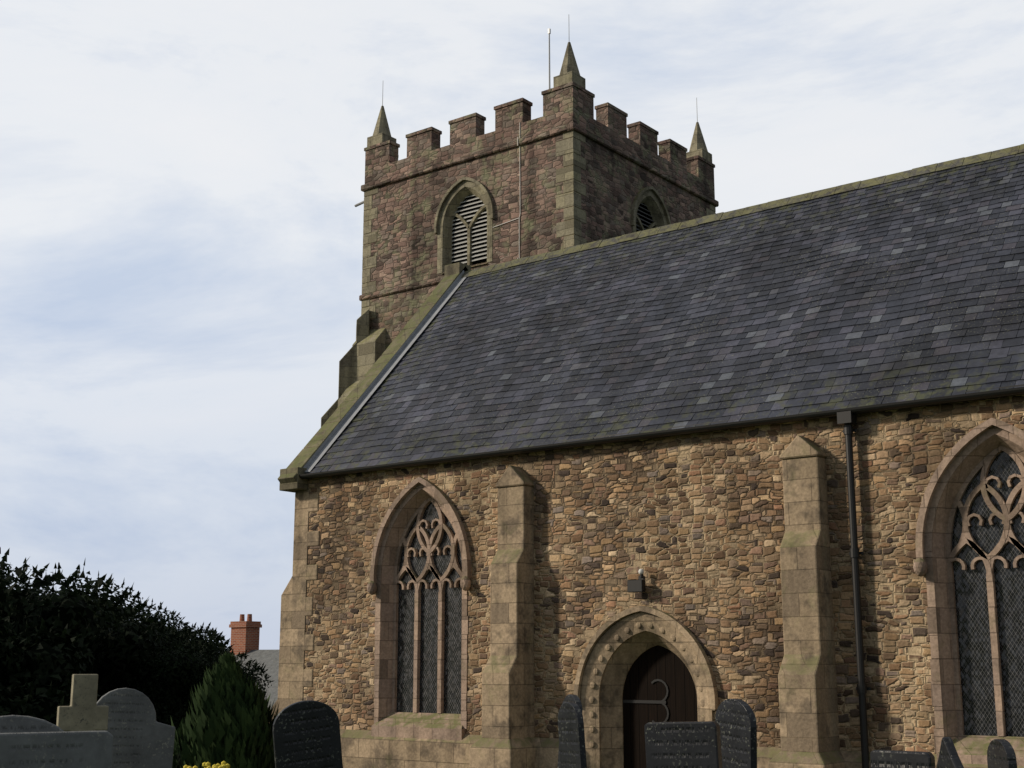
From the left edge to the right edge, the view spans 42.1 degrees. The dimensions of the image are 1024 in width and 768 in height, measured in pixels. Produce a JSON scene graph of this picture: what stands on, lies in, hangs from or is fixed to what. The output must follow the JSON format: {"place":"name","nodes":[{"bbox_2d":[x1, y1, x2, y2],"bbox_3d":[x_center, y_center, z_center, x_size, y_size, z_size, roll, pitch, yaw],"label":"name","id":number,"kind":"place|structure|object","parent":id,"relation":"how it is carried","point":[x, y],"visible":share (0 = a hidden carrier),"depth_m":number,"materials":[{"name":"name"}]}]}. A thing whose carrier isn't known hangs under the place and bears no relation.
{"place":"outdoors","nodes":[
{"label":"outdoors","id":0,"kind":"place"},
{"bbox_2d":[321,309,368,426],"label":"tower buttress","id":1,"kind":"structure","parent":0,"point":[347,370],"depth_m":36.83,"materials":[{"name":"stone"}]},
{"bbox_2d":[0,0,1023,649],"label":"sky","id":2,"kind":"structure","parent":0,"point":[181,226],"materials":[{"name":"white"}]},
{"bbox_3d":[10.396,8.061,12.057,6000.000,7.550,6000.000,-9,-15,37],"label":"ground","id":3,"kind":"structure","parent":0,"visible":0},
{"bbox_2d":[0,715,62,732],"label":"grey stone","id":4,"kind":"object","parent":3,"relation":"on","point":[14,723],"visible":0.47,"depth_m":8.64,"materials":[{"name":"grey stone"}]},
{"bbox_2d":[0,574,100,724],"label":"yew tree","id":5,"kind":"object","parent":3,"relation":"on","point":[33,673],"visible":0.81,"depth_m":36.89,"materials":[{"name":"green plant"}]},
{"bbox_2d":[0,730,112,767],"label":"grey stone","id":6,"kind":"object","parent":3,"relation":"on","point":[78,749],"visible":1,"depth_m":8.22,"materials":[{"name":"grey stone"}]},
{"bbox_2d":[56,674,108,730],"bbox_3d":[-4.483,4.057,13.776,0.500,2.061,0.336,6,-13,-25],"label":"stone cross","id":7,"kind":"object","parent":3,"relation":"on","point":[83,711],"visible":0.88,"depth_m":13.87,"materials":[{"name":"stone"}]},
{"bbox_2d":[0,547,182,699],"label":"yew tree","id":8,"kind":"object","parent":3,"relation":"on","point":[115,656],"visible":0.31,"depth_m":40.33,"materials":[{"name":"green plant"}]},
{"bbox_2d":[4,571,210,688],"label":"yew tree","id":9,"kind":"object","parent":3,"relation":"on","point":[135,601],"visible":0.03,"depth_m":46.70,"materials":[{"name":"green plant"}]},
{"bbox_2d":[97,688,174,767],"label":"gravestone","id":10,"kind":"object","parent":3,"relation":"on","point":[143,737],"visible":0.67,"depth_m":14.92,"materials":[{"name":"grey stone"}]},
{"bbox_2d":[115,622,234,719],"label":"yew tree","id":11,"kind":"object","parent":3,"relation":"on","point":[213,636],"visible":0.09,"depth_m":44.58,"materials":[{"name":"green plant"}]},
{"bbox_2d":[120,598,232,676],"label":"yew tree","id":12,"kind":"object","parent":3,"relation":"on","point":[163,621],"visible":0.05,"depth_m":49.38,"materials":[{"name":"green plant"}]},
{"bbox_2d":[125,636,272,737],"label":"yew tree","id":13,"kind":"object","parent":3,"relation":"on","point":[170,681],"visible":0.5,"depth_m":40.49,"materials":[{"name":"green plant"}]},
{"bbox_2d":[183,761,229,767],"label":"flowers","id":14,"kind":"object","parent":3,"relation":"on","point":[217,765],"visible":1,"depth_m":18.37,"materials":[{"name":"yellow plant"}]},
{"bbox_2d":[171,653,279,767],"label":"cypress tree","id":15,"kind":"object","parent":3,"relation":"on","point":[230,719],"visible":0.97,"depth_m":19.45,"materials":[{"name":"green plant"}]},
{"bbox_2d":[229,614,278,708],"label":"distant house","id":16,"kind":"structure","parent":3,"relation":"on","point":[244,635],"depth_m":59.11,"materials":[{"name":"brick"}]},
{"bbox_2d":[271,490,319,716],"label":"quoins","id":17,"kind":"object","parent":3,"relation":"on","point":[295,677],"depth_m":24.15,"materials":[{"name":"beige stone"}]},
{"bbox_2d":[272,700,342,767],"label":"gravestone","id":18,"kind":"object","parent":3,"relation":"on","point":[306,733],"visible":1,"depth_m":12.34,"materials":[{"name":"grey stone"}]},
{"bbox_2d":[338,328,385,406],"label":"tower buttress","id":19,"kind":"structure","parent":3,"relation":"on","point":[370,348],"depth_m":36.70,"materials":[{"name":"beige stone"}]},
{"bbox_2d":[470,465,535,767],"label":"buttress","id":20,"kind":"structure","parent":3,"relation":"on","point":[507,740],"depth_m":20.64,"materials":[{"name":"beige stone"}]},
{"bbox_2d":[363,133,713,349],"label":"tower wall","id":21,"kind":"structure","parent":3,"relation":"on","point":[404,248],"depth_m":35.69,"materials":[{"name":"brown stone"}]},
{"bbox_2d":[434,177,494,273],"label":"belfry window","id":22,"kind":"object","parent":21,"relation":"on","point":[474,215],"visible":0.98,"depth_m":36.06,"materials":[{"name":"stone"},{"name":"wood"}]},
{"bbox_2d":[493,137,520,258],"bbox_3d":[-0.169,-4.338,34.833,0.916,5.140,0.105,-9,-15,37],"label":"conductor cable","id":23,"kind":"object","parent":21,"relation":"attached to","point":[520,212],"visible":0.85,"depth_m":34.62,"materials":[{"name":"grey metal"}]},
{"bbox_2d":[361,130,715,330],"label":"corner quoins","id":24,"kind":"object","parent":21,"relation":"attached to","point":[569,199],"visible":0.34,"depth_m":33.98,"materials":[{"name":"beige stone"}]},
{"bbox_2d":[359,122,718,300],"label":"tower strings","id":25,"kind":"object","parent":21,"relation":"attached to","point":[586,133],"visible":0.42,"depth_m":36.34},
{"bbox_2d":[364,82,714,198],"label":"battlement parapet","id":26,"kind":"structure","parent":21,"relation":"on","point":[567,103],"depth_m":36.38,"materials":[{"name":"brown stone"}]},
{"bbox_2d":[367,42,711,162],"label":"pinnacles","id":27,"kind":"object","parent":26,"relation":"on","point":[569,72],"visible":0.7,"depth_m":38.56,"materials":[{"name":"beige stone"}]},
{"bbox_2d":[548,28,550,88],"bbox_3d":[1.080,-8.195,38.180,0.070,4.300,0.070,-9,-15,37],"label":"flagpole","id":28,"kind":"object","parent":21,"relation":"on","point":[549,31],"visible":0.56,"depth_m":38.44,"materials":[{"name":"grey metal"}]},
{"bbox_2d":[631,186,670,232],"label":"belfry window","id":29,"kind":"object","parent":21,"relation":"on","point":[640,219],"visible":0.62,"depth_m":36.85,"materials":[{"name":"black"}]},
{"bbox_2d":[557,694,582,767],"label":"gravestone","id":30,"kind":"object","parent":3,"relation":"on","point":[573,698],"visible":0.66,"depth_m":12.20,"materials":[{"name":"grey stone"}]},
{"bbox_2d":[558,702,586,767],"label":"gravestone","id":31,"kind":"object","parent":3,"relation":"on","point":[572,747],"visible":1,"depth_m":11.36,"materials":[{"name":"grey stone"}]},
{"bbox_2d":[303,394,1023,753],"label":"aisle wall","id":32,"kind":"structure","parent":3,"relation":"on","point":[691,526],"depth_m":19.41,"materials":[{"name":"brown stone"}]},
{"bbox_2d":[278,262,470,492],"bbox_3d":[-2.615,-0.318,26.888,0.490,5.420,5.051,-9,-15,37],"label":"gable coping","id":33,"kind":"object","parent":32,"relation":"on","point":[290,479],"visible":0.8,"depth_m":26.26,"materials":[{"name":"stone"}]},
{"bbox_2d":[367,477,470,739],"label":"window","id":34,"kind":"structure","parent":32,"relation":"in","point":[385,586],"depth_m":22.61,"materials":[{"name":"beige stone"}]},
{"bbox_2d":[627,569,644,592],"bbox_3d":[1.869,2.915,19.736,0.260,0.345,0.200,-9,-15,37],"label":"flood light","id":35,"kind":"object","parent":32,"relation":"attached to","point":[638,585],"visible":1,"depth_m":19.65,"materials":[{"name":"black metal"}]},
{"bbox_2d":[574,606,718,767],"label":"door surround","id":36,"kind":"object","parent":32,"relation":"attached to","point":[618,644],"visible":0.94,"depth_m":19.93,"materials":[{"name":"beige stone"}]},
{"bbox_2d":[623,645,697,767],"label":"door","id":37,"kind":"structure","parent":36,"relation":"in","point":[664,664],"depth_m":19.84,"materials":[{"name":"brown wood"}]},
{"bbox_2d":[299,384,1023,767],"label":"gutter pipe","id":38,"kind":"object","parent":32,"relation":"attached to","point":[847,418],"visible":0.98,"depth_m":17.98,"materials":[{"name":"black metal"}]},
{"bbox_2d":[304,153,1023,473],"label":"roof slates","id":39,"kind":"object","parent":32,"relation":"on","point":[909,289],"visible":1,"depth_m":21.93,"materials":[{"name":"black stone"}]},
{"bbox_2d":[303,270,465,471],"bbox_3d":[-2.385,-0.439,26.709,0.180,4.954,4.649,-9,-15,37],"label":"lead flashing","id":40,"kind":"object","parent":39,"relation":"attached to","point":[319,453],"visible":1,"depth_m":26.43,"materials":[{"name":"grey metal"}]},
{"bbox_2d":[461,144,1023,277],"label":"ridge tiles","id":41,"kind":"object","parent":39,"relation":"on","point":[907,174],"visible":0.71,"depth_m":24.64,"materials":[{"name":"grey stone"}]},
{"bbox_2d":[340,729,1023,767],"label":"plinth","id":42,"kind":"structure","parent":32,"relation":"attached to","point":[362,748],"depth_m":21.62,"materials":[{"name":"beige stone"}]},
{"bbox_2d":[913,418,1023,765],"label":"window","id":43,"kind":"structure","parent":32,"relation":"in","point":[936,568],"depth_m":16.96,"materials":[{"name":"beige stone"}]},
{"bbox_2d":[644,721,722,767],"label":"gravestone","id":44,"kind":"object","parent":3,"relation":"on","point":[696,744],"visible":1,"depth_m":9.75,"materials":[{"name":"grey stone"}]},
{"bbox_2d":[715,699,756,767],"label":"gravestone","id":45,"kind":"object","parent":3,"relation":"on","point":[735,719],"visible":0.99,"depth_m":10.38,"materials":[{"name":"grey stone"}]},
{"bbox_2d":[768,435,845,767],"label":"buttress","id":46,"kind":"structure","parent":3,"relation":"on","point":[808,711],"depth_m":17.68,"materials":[{"name":"beige stone"}]},
{"bbox_2d":[870,750,934,767],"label":"stone","id":47,"kind":"object","parent":3,"relation":"on","point":[895,759],"visible":1,"depth_m":8.32,"materials":[{"name":"stone"}]},
{"bbox_2d":[936,737,963,767],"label":"stone","id":48,"kind":"object","parent":3,"relation":"on","point":[948,757],"visible":1,"depth_m":8.68,"materials":[{"name":"stone"}]},
{"bbox_2d":[987,739,1016,767],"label":"stone","id":49,"kind":"object","parent":3,"relation":"on","point":[1001,753],"visible":1,"depth_m":9.03,"materials":[{"name":"stone"}]}
]}

